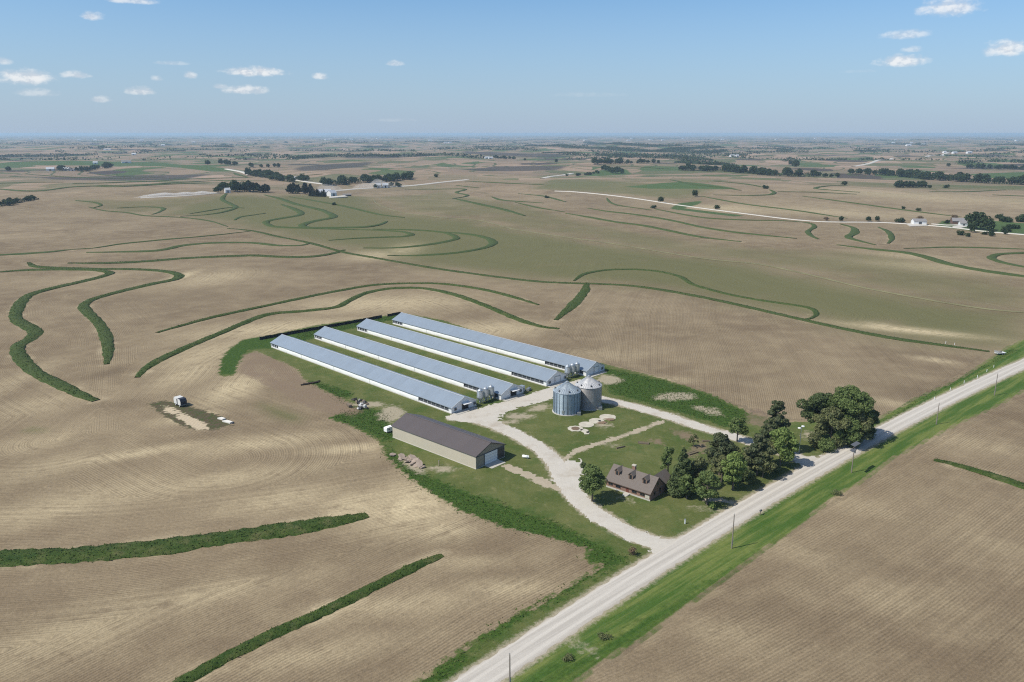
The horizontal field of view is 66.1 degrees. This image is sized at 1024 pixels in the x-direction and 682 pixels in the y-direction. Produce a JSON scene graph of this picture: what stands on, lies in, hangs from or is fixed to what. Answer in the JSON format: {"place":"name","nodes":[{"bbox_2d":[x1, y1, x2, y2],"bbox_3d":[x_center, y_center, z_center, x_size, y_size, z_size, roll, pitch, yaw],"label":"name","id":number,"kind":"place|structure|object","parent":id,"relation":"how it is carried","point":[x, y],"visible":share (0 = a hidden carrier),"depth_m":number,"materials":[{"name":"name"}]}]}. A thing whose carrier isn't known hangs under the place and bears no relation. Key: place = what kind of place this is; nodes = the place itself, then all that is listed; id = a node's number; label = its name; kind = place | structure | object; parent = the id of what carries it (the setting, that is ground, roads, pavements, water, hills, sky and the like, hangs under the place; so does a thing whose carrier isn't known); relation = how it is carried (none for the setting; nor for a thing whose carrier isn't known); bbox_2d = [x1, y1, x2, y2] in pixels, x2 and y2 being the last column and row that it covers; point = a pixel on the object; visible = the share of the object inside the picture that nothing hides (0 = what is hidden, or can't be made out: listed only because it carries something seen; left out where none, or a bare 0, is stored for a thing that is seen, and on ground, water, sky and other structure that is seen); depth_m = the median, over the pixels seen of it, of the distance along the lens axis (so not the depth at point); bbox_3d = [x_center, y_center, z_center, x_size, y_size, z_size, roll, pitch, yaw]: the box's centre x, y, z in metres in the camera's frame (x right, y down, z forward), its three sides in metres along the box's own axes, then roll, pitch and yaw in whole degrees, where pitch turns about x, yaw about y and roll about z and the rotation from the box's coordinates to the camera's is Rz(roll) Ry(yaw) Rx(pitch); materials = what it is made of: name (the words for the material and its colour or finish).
{"place":"outdoors","nodes":[
{"label":"outdoors","id":0,"kind":"place"},
{"bbox_2d":[0,249,66,255],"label":"grass terrace","id":1,"kind":"structure","parent":0,"point":[32,252],"depth_m":670.45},
{"bbox_2d":[0,268,114,401],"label":"grass terrace","id":2,"kind":"structure","parent":0,"point":[22,360],"depth_m":392.21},
{"bbox_2d":[27,262,184,363],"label":"grass terrace","id":3,"kind":"structure","parent":0,"point":[105,334],"depth_m":463.29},
{"bbox_2d":[122,206,165,213],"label":"grass terrace","id":4,"kind":"structure","parent":0,"point":[162,209],"depth_m":1090.32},
{"bbox_2d":[97,183,194,186],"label":"grass terrace","id":5,"kind":"structure","parent":0,"point":[146,185],"depth_m":1420.85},
{"bbox_2d":[67,231,248,249],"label":"grass terrace","id":6,"kind":"structure","parent":0,"point":[157,240],"depth_m":753.16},
{"bbox_2d":[90,207,225,225],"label":"grass terrace","id":7,"kind":"structure","parent":0,"point":[161,216],"depth_m":989.19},
{"bbox_2d":[72,177,244,183],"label":"grass terrace","id":8,"kind":"structure","parent":0,"point":[167,180],"depth_m":1726.88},
{"bbox_2d":[140,193,216,197],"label":"road","id":9,"kind":"structure","parent":0,"point":[180,195],"depth_m":1228.10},
{"bbox_2d":[0,512,368,566],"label":"grass terrace","id":10,"kind":"structure","parent":0,"point":[91,553],"depth_m":196.58,"materials":[{"name":"plant"}]},
{"bbox_2d":[86,242,309,252],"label":"grass terrace","id":11,"kind":"structure","parent":0,"point":[177,246],"depth_m":721.06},
{"bbox_2d":[67,249,344,263],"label":"grass terrace","id":12,"kind":"structure","parent":0,"point":[217,256],"depth_m":653.36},
{"bbox_2d":[188,193,238,215],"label":"grass terrace","id":13,"kind":"structure","parent":0,"point":[222,199],"depth_m":1097.07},
{"bbox_2d":[262,204,352,229],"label":"grass terrace","id":14,"kind":"structure","parent":0,"point":[298,211],"depth_m":905.70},
{"bbox_2d":[265,195,387,227],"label":"grass terrace","id":15,"kind":"structure","parent":0,"point":[330,214],"depth_m":935.62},
{"bbox_2d":[135,286,558,376],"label":"grass terrace","id":16,"kind":"structure","parent":0,"point":[147,366],"depth_m":441.35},
{"bbox_2d":[293,197,403,217],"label":"grass terrace","id":17,"kind":"structure","parent":0,"point":[348,207],"depth_m":1067.95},
{"bbox_2d":[158,282,539,332],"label":"grass terrace","id":18,"kind":"structure","parent":0,"point":[324,293],"depth_m":496.86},
{"bbox_2d":[329,229,414,240],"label":"grass terrace","id":19,"kind":"structure","parent":0,"point":[410,234],"depth_m":783.93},
{"bbox_2d":[335,179,468,190],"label":"road","id":20,"kind":"structure","parent":0,"point":[403,186],"depth_m":1628.40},
{"bbox_2d":[365,229,459,248],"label":"grass terrace","id":21,"kind":"structure","parent":0,"point":[455,237],"depth_m":756.52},
{"bbox_2d":[387,232,497,255],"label":"grass terrace","id":22,"kind":"structure","parent":0,"point":[492,242],"depth_m":707.42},
{"bbox_2d":[454,198,523,215],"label":"grass terrace","id":23,"kind":"structure","parent":0,"point":[507,210],"depth_m":1082.42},
{"bbox_2d":[0,135,1023,681],"bbox_3d":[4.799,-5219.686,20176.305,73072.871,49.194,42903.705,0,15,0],"label":"ground","id":24,"kind":"structure","parent":0,"point":[900,559],"depth_m":289.49,"materials":[{"name":"soil"}]},
{"bbox_2d":[1,180,246,190],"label":"grass terrace","id":25,"kind":"structure","parent":24,"relation":"on","point":[114,185],"depth_m":1412.38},
{"bbox_2d":[174,395,186,406],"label":"box trailer","id":26,"kind":"object","parent":24,"relation":"on","point":[180,400],"visible":1,"depth_m":297.50,"materials":[{"name":"grey metal"}]},
{"bbox_2d":[172,554,443,681],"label":"grass terrace","id":27,"kind":"structure","parent":24,"relation":"on","point":[226,656],"depth_m":165.87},
{"bbox_2d":[259,315,381,339],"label":"black fence","id":28,"kind":"object","parent":24,"relation":"on","point":[316,328],"visible":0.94,"depth_m":414.12,"materials":[{"name":"fabric"}]},
{"bbox_2d":[326,190,336,195],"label":"farm building","id":29,"kind":"structure","parent":24,"relation":"on","point":[331,192],"depth_m":1297.57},
{"bbox_2d":[270,334,477,414],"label":"livestock barn","id":30,"kind":"structure","parent":24,"relation":"on","point":[437,397],"depth_m":323.39,"materials":[{"name":"metal"}]},
{"bbox_2d":[313,326,524,400],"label":"livestock barn","id":31,"kind":"structure","parent":24,"relation":"on","point":[456,375],"depth_m":340.78,"materials":[{"name":"metal"}]},
{"bbox_2d":[391,413,505,468],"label":"machine shed","id":32,"kind":"structure","parent":24,"relation":"on","point":[462,446],"depth_m":252.33,"materials":[{"name":"metal"}]},
{"bbox_2d":[485,449,496,464],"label":"overhead door","id":33,"kind":"structure","parent":32,"relation":"in","point":[491,456],"depth_m":246.51,"materials":[{"name":"grey metal"}]},
{"bbox_2d":[498,446,503,458],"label":"sliding door","id":34,"kind":"structure","parent":32,"relation":"in","point":[500,450],"depth_m":249.87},
{"bbox_2d":[356,318,567,387],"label":"livestock barn","id":35,"kind":"structure","parent":24,"relation":"on","point":[533,373],"depth_m":356.24,"materials":[{"name":"metal"}]},
{"bbox_2d":[477,388,482,402],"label":"feed bin","id":36,"kind":"object","parent":24,"relation":"on","point":[479,394],"visible":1,"depth_m":299.60,"materials":[{"name":"metal"}]},
{"bbox_2d":[482,386,488,401],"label":"feed bin","id":37,"kind":"object","parent":24,"relation":"on","point":[485,389],"visible":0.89,"depth_m":301.82,"materials":[{"name":"metal"}]},
{"bbox_2d":[488,385,493,398],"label":"feed bin","id":38,"kind":"object","parent":24,"relation":"on","point":[491,390],"visible":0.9,"depth_m":303.90,"materials":[{"name":"metal"}]},
{"bbox_2d":[392,312,605,376],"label":"livestock barn","id":39,"kind":"structure","parent":24,"relation":"on","point":[541,356],"depth_m":372.21,"materials":[{"name":"metal"}]},
{"bbox_2d":[0,136,1023,206],"bbox_3d":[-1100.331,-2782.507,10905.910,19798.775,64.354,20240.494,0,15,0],"label":"woodland","id":40,"kind":"object","parent":24,"relation":"on","point":[694,158],"visible":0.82,"depth_m":4187.66,"materials":[{"name":"green plant"}]},
{"bbox_2d":[501,464,561,490],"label":"track","id":41,"kind":"structure","parent":24,"relation":"on","point":[546,483],"depth_m":236.48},
{"bbox_2d":[552,381,580,415],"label":"grain bin","id":42,"kind":"object","parent":24,"relation":"on","point":[566,398],"visible":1,"depth_m":288.05,"materials":[{"name":"metal"}]},
{"bbox_2d":[562,652,572,661],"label":"shrub","id":43,"kind":"object","parent":24,"relation":"on","point":[567,656],"visible":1,"depth_m":154.26,"materials":[{"name":"green plant"}]},
{"bbox_2d":[565,364,570,377],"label":"feed bin","id":44,"kind":"object","parent":24,"relation":"on","point":[567,369],"visible":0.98,"depth_m":330.81,"materials":[{"name":"metal"}]},
{"bbox_2d":[569,363,574,377],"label":"feed bin","id":45,"kind":"object","parent":24,"relation":"on","point":[572,365],"visible":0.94,"depth_m":332.68,"materials":[{"name":"metal"}]},
{"bbox_2d":[568,426,582,430],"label":"concrete pad","id":46,"kind":"object","parent":24,"relation":"on","point":[574,428],"visible":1,"depth_m":275.30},
{"bbox_2d":[579,422,593,426],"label":"concrete pad","id":47,"kind":"object","parent":24,"relation":"on","point":[585,424],"visible":1,"depth_m":279.22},
{"bbox_2d":[575,375,601,410],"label":"grain bin","id":48,"kind":"object","parent":24,"relation":"on","point":[590,387],"visible":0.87,"depth_m":293.32,"materials":[{"name":"metal"}]},
{"bbox_2d":[578,464,607,500],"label":"broadleaf tree","id":49,"kind":"object","parent":24,"relation":"on","point":[593,480],"visible":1,"depth_m":217.41,"materials":[{"name":"green plant"}]},
{"bbox_2d":[589,418,606,423],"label":"concrete pad","id":50,"kind":"object","parent":24,"relation":"on","point":[597,421],"visible":1,"depth_m":282.12,"materials":[{"name":"grey concrete"}]},
{"bbox_2d":[597,631,611,639],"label":"shrub","id":51,"kind":"object","parent":24,"relation":"on","point":[602,636],"visible":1,"depth_m":161.03,"materials":[{"name":"green plant"}]},
{"bbox_2d":[599,414,615,420],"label":"concrete pad","id":52,"kind":"object","parent":24,"relation":"on","point":[609,417],"visible":1,"depth_m":286.09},
{"bbox_2d":[563,420,664,462],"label":"track","id":53,"kind":"structure","parent":24,"relation":"on","point":[592,445],"depth_m":264.95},
{"bbox_2d":[605,464,669,500],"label":"brick house","id":54,"kind":"structure","parent":24,"relation":"on","point":[626,481],"depth_m":225.61,"materials":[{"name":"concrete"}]},
{"bbox_2d":[660,446,674,471],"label":"broadleaf tree","id":55,"kind":"object","parent":24,"relation":"on","point":[666,454],"visible":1,"depth_m":230.85,"materials":[{"name":"green plant"}]},
{"bbox_2d":[665,447,695,496],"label":"conifer","id":56,"kind":"object","parent":24,"relation":"on","point":[682,466],"visible":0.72,"depth_m":222.98,"materials":[{"name":"green plant"}]},
{"bbox_2d":[677,474,695,498],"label":"broadleaf tree","id":57,"kind":"object","parent":24,"relation":"on","point":[683,489],"visible":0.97,"depth_m":220.43,"materials":[{"name":"green plant"}]},
{"bbox_2d":[688,433,698,446],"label":"broadleaf tree","id":58,"kind":"object","parent":24,"relation":"on","point":[692,438],"visible":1,"depth_m":258.39,"materials":[{"name":"green plant"}]},
{"bbox_2d":[373,199,1023,312],"bbox_3d":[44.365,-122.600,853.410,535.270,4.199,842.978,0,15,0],"label":"green crop field","id":59,"kind":"structure","parent":24,"relation":"on","point":[740,262],"depth_m":612.63,"materials":[{"name":"green plant"}]},
{"bbox_2d":[690,456,708,481],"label":"broadleaf tree","id":60,"kind":"object","parent":24,"relation":"on","point":[700,463],"visible":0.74,"depth_m":225.83,"materials":[{"name":"green plant"}]},
{"bbox_2d":[694,470,720,504],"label":"broadleaf tree","id":61,"kind":"object","parent":24,"relation":"on","point":[707,478],"visible":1,"depth_m":215.89,"materials":[{"name":"green plant"}]},
{"bbox_2d":[702,498,734,503],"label":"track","id":62,"kind":"structure","parent":24,"relation":"on","point":[720,500],"depth_m":221.66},
{"bbox_2d":[704,432,736,474],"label":"conifer","id":63,"kind":"object","parent":24,"relation":"on","point":[720,442],"visible":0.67,"depth_m":233.94,"materials":[{"name":"plant"}]},
{"bbox_2d":[709,455,732,482],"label":"broadleaf tree","id":64,"kind":"object","parent":24,"relation":"on","point":[714,469],"visible":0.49,"depth_m":231.11,"materials":[{"name":"green plant"}]},
{"bbox_2d":[721,451,747,489],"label":"broadleaf tree","id":65,"kind":"object","parent":24,"relation":"on","point":[736,462],"visible":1,"depth_m":225.38,"materials":[{"name":"green plant"}]},
{"bbox_2d":[728,417,748,441],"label":"broadleaf tree","id":66,"kind":"object","parent":24,"relation":"on","point":[734,421],"visible":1,"depth_m":261.61,"materials":[{"name":"green plant"}]},
{"bbox_2d":[742,469,755,483],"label":"shrub","id":67,"kind":"object","parent":24,"relation":"on","point":[747,474],"visible":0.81,"depth_m":232.41,"materials":[{"name":"green plant"}]},
{"bbox_2d":[742,453,755,469],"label":"broadleaf tree","id":68,"kind":"object","parent":24,"relation":"on","point":[750,466],"visible":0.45,"depth_m":235.86,"materials":[{"name":"green plant"}]},
{"bbox_2d":[743,433,776,474],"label":"conifer","id":69,"kind":"object","parent":24,"relation":"on","point":[755,448],"visible":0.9,"depth_m":234.25,"materials":[{"name":"plant"}]},
{"bbox_2d":[752,449,777,477],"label":"broadleaf tree","id":70,"kind":"object","parent":24,"relation":"on","point":[767,467],"visible":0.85,"depth_m":233.27,"materials":[{"name":"green plant"}]},
{"bbox_2d":[760,400,790,441],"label":"conifer","id":71,"kind":"object","parent":24,"relation":"on","point":[776,418],"visible":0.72,"depth_m":249.81,"materials":[{"name":"plant"}]},
{"bbox_2d":[767,426,800,465],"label":"broadleaf tree","id":72,"kind":"object","parent":24,"relation":"on","point":[781,436],"visible":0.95,"depth_m":240.98,"materials":[{"name":"green plant"}]},
{"bbox_2d":[808,431,821,447],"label":"shrub","id":73,"kind":"object","parent":24,"relation":"on","point":[814,439],"visible":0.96,"depth_m":257.40,"materials":[{"name":"green plant"}]},
{"bbox_2d":[796,392,836,423],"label":"broadleaf tree","id":74,"kind":"object","parent":24,"relation":"on","point":[812,405],"visible":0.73,"depth_m":264.27,"materials":[{"name":"green plant"}]},
{"bbox_2d":[818,437,836,452],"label":"shrub","id":75,"kind":"object","parent":24,"relation":"on","point":[825,445],"visible":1,"depth_m":254.62,"materials":[{"name":"green plant"}]},
{"bbox_2d":[812,406,851,439],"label":"broadleaf tree","id":76,"kind":"object","parent":24,"relation":"on","point":[830,420],"visible":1,"depth_m":258.10,"materials":[{"name":"green plant"}]},
{"bbox_2d":[830,436,846,448],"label":"shrub","id":77,"kind":"object","parent":24,"relation":"on","point":[838,444],"visible":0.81,"depth_m":257.28,"materials":[{"name":"green plant"}]},
{"bbox_2d":[833,417,863,445],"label":"broadleaf tree","id":78,"kind":"object","parent":24,"relation":"on","point":[851,434],"visible":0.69,"depth_m":255.88,"materials":[{"name":"green plant"}]},
{"bbox_2d":[826,384,875,426],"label":"broadleaf tree","id":79,"kind":"object","parent":24,"relation":"on","point":[851,398],"visible":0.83,"depth_m":258.65,"materials":[{"name":"green plant"}]},
{"bbox_2d":[846,436,863,447],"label":"shrub","id":80,"kind":"object","parent":24,"relation":"on","point":[859,441],"visible":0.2,"depth_m":257.52,"materials":[{"name":"green plant"}]},
{"bbox_2d":[850,441,860,472],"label":"utility pole","id":81,"kind":"object","parent":24,"relation":"on","point":[854,444],"visible":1,"depth_m":238.39,"materials":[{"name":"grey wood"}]},
{"bbox_2d":[845,412,873,439],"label":"broadleaf tree","id":82,"kind":"object","parent":24,"relation":"on","point":[866,423],"visible":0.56,"depth_m":257.32,"materials":[{"name":"green plant"}]},
{"bbox_2d":[859,410,879,431],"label":"broadleaf tree","id":83,"kind":"object","parent":24,"relation":"on","point":[876,419],"visible":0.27,"depth_m":261.23,"materials":[{"name":"green plant"}]},
{"bbox_2d":[911,218,926,224],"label":"farm building","id":84,"kind":"structure","parent":24,"relation":"on","point":[918,221],"depth_m":892.43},
{"bbox_2d":[950,218,965,223],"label":"farmhouse","id":85,"kind":"object","parent":24,"relation":"on","point":[954,220],"visible":0.54,"depth_m":900.02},
{"bbox_2d":[967,223,977,231],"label":"broadleaf tree","id":86,"kind":"object","parent":24,"relation":"on","point":[972,227],"visible":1,"depth_m":815.59,"materials":[{"name":"green plant"}]},
{"bbox_2d":[964,211,987,225],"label":"broadleaf tree","id":87,"kind":"object","parent":24,"relation":"on","point":[975,216],"visible":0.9,"depth_m":841.57,"materials":[{"name":"green plant"}]},
{"bbox_2d":[934,458,1023,488],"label":"grass terrace","id":88,"kind":"structure","parent":24,"relation":"on","point":[1007,480],"depth_m":237.96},
{"bbox_2d":[980,174,991,181],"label":"broadleaf tree","id":89,"kind":"object","parent":24,"relation":"on","point":[986,177],"visible":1,"depth_m":1666.55,"materials":[{"name":"green plant"}]},
{"bbox_2d":[979,215,993,227],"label":"broadleaf tree","id":90,"kind":"object","parent":24,"relation":"on","point":[983,220],"visible":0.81,"depth_m":834.54,"materials":[{"name":"green plant"}]},
{"bbox_2d":[984,220,995,229],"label":"broadleaf tree","id":91,"kind":"object","parent":24,"relation":"on","point":[990,224],"visible":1,"depth_m":825.02,"materials":[{"name":"green plant"}]},
{"bbox_2d":[0,0,1023,135],"label":"sky","id":92,"kind":"structure","parent":0,"point":[68,67],"materials":[{"name":"blue"}]},
{"bbox_2d":[554,282,589,319],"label":"grass terrace","id":93,"kind":"structure","parent":0,"point":[577,300],"depth_m":482.19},
{"bbox_2d":[227,228,989,351],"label":"grass terrace","id":94,"kind":"structure","parent":0,"point":[813,321],"depth_m":508.36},
{"bbox_2d":[446,379,820,552],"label":"driveway","id":95,"kind":"structure","parent":0,"point":[566,475],"depth_m":254.92,"materials":[{"name":"gravel"}]},
{"bbox_2d":[566,213,741,241],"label":"grass terrace","id":96,"kind":"structure","parent":0,"point":[668,230],"depth_m":857.09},
{"bbox_2d":[297,315,1017,680],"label":"tall grass","id":97,"kind":"structure","parent":0,"point":[547,517],"depth_m":284.20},
{"bbox_2d":[588,208,795,238],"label":"grass terrace","id":98,"kind":"structure","parent":0,"point":[692,224],"depth_m":879.29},
{"bbox_2d":[574,268,819,319],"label":"grass terrace","id":99,"kind":"structure","parent":0,"point":[816,313],"depth_m":518.80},
{"bbox_2d":[673,180,737,189],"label":"grass terrace","id":100,"kind":"structure","parent":0,"point":[702,185],"depth_m":1477.11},
{"bbox_2d":[657,209,809,222],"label":"grass terrace","id":101,"kind":"structure","parent":0,"point":[727,219],"depth_m":940.23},
{"bbox_2d":[453,358,1023,681],"bbox_3d":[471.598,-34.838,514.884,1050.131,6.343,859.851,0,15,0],"label":"road","id":102,"kind":"structure","parent":0,"point":[542,638],"depth_m":193.83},
{"bbox_2d":[735,190,776,195],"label":"grass terrace","id":103,"kind":"structure","parent":0,"point":[773,192],"depth_m":1290.14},
{"bbox_2d":[702,196,844,217],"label":"grass terrace","id":104,"kind":"structure","parent":0,"point":[772,207],"depth_m":1092.87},
{"bbox_2d":[560,191,1023,234],"bbox_3d":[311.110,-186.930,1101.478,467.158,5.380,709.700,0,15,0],"label":"road","id":105,"kind":"structure","parent":0,"point":[782,218],"depth_m":965.39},
{"bbox_2d":[804,222,818,238],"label":"grass terrace","id":106,"kind":"structure","parent":0,"point":[809,230],"depth_m":834.95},
{"bbox_2d":[814,185,852,191],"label":"grass terrace","id":107,"kind":"structure","parent":0,"point":[818,187],"depth_m":1446.67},
{"bbox_2d":[841,224,875,244],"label":"grass terrace","id":108,"kind":"structure","parent":0,"point":[854,231],"depth_m":803.80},
{"bbox_2d":[804,196,959,216],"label":"grass terrace","id":109,"kind":"structure","parent":0,"point":[880,206],"depth_m":1124.39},
{"bbox_2d":[878,227,894,243],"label":"grass terrace","id":110,"kind":"structure","parent":0,"point":[891,236],"depth_m":793.10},
{"bbox_2d":[838,244,1023,276],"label":"grass terrace","id":111,"kind":"structure","parent":0,"point":[934,259],"depth_m":630.77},
{"bbox_2d":[905,246,1019,248],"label":"grass terrace","id":112,"kind":"structure","parent":0,"point":[963,247],"depth_m":709.23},
{"bbox_2d":[929,190,996,191],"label":"grass terrace","id":113,"kind":"structure","parent":0,"point":[961,191],"depth_m":1413.53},
{"bbox_2d":[986,252,1023,267],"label":"grass terrace","id":114,"kind":"structure","parent":0,"point":[992,257],"depth_m":651.27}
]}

